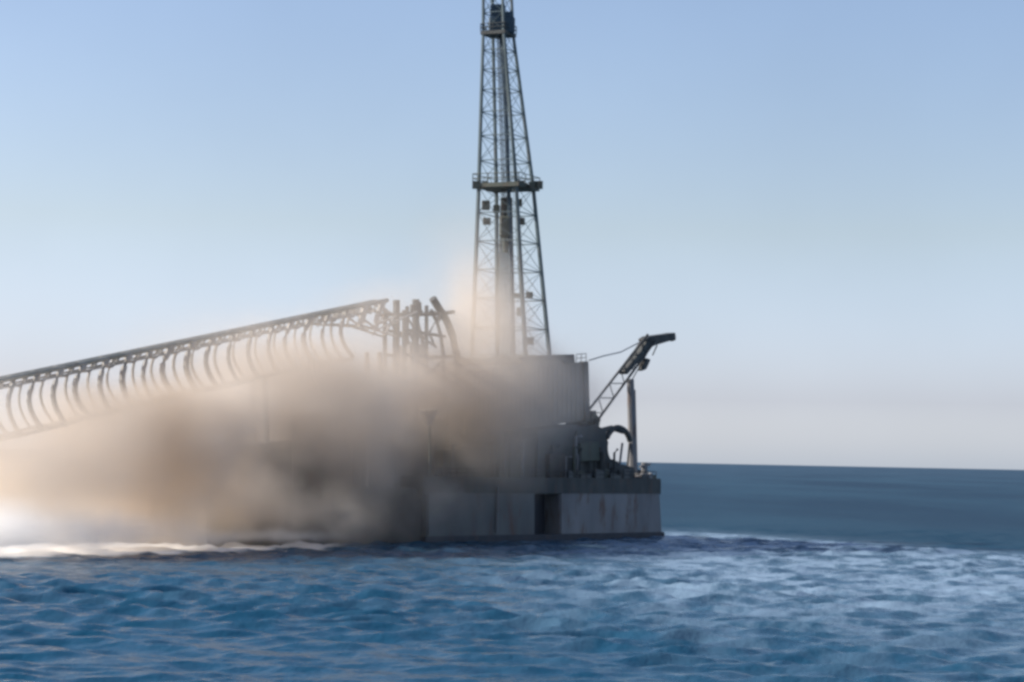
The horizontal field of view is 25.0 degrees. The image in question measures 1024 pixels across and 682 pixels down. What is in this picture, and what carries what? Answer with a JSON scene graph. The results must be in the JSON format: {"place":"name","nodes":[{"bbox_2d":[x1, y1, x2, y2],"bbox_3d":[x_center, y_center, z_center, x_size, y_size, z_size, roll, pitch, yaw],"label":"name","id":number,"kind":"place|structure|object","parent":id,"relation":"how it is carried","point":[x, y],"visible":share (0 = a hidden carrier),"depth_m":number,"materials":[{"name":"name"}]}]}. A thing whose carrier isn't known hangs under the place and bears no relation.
{"place":"outdoors","nodes":[
{"label":"outdoors","id":0,"kind":"place"},
{"bbox_2d":[0,449,1023,681],"bbox_3d":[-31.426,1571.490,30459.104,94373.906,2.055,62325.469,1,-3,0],"label":"water","id":1,"kind":"structure","parent":0,"point":[764,573],"depth_m":216.43,"materials":[{"name":"blue liquid"}]},
{"bbox_2d":[94,353,664,546],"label":"drilling barge","id":2,"kind":"object","parent":1,"relation":"on","point":[513,458],"visible":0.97,"depth_m":345.80,"materials":[{"name":"paint"}]},
{"bbox_2d":[0,298,416,442],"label":"lattice gantry","id":3,"kind":"object","parent":2,"relation":"attached to","point":[345,311],"visible":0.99,"depth_m":314.62,"materials":[{"name":"metal"}]},
{"bbox_2d":[380,296,461,475],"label":"bent pipe tower","id":4,"kind":"structure","parent":2,"relation":"on","point":[411,372],"depth_m":351.19,"materials":[{"name":"metal"}]},
{"bbox_2d":[419,408,437,475],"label":"vent mast","id":5,"kind":"object","parent":2,"relation":"on","point":[428,415],"visible":1,"depth_m":343.41,"materials":[{"name":"metal"}]},
{"bbox_2d":[470,0,551,356],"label":"drilling derrick","id":6,"kind":"object","parent":2,"relation":"on","point":[501,26],"visible":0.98,"depth_m":375.63,"materials":[{"name":"metal"}]},
{"bbox_2d":[565,333,675,472],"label":"deck crane","id":7,"kind":"object","parent":2,"relation":"on","point":[646,343],"visible":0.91,"depth_m":391.73,"materials":[{"name":"paint"}]},
{"bbox_2d":[0,0,1023,469],"label":"sky","id":8,"kind":"structure","parent":0,"point":[821,202],"materials":[{"name":"blue"}]}
]}

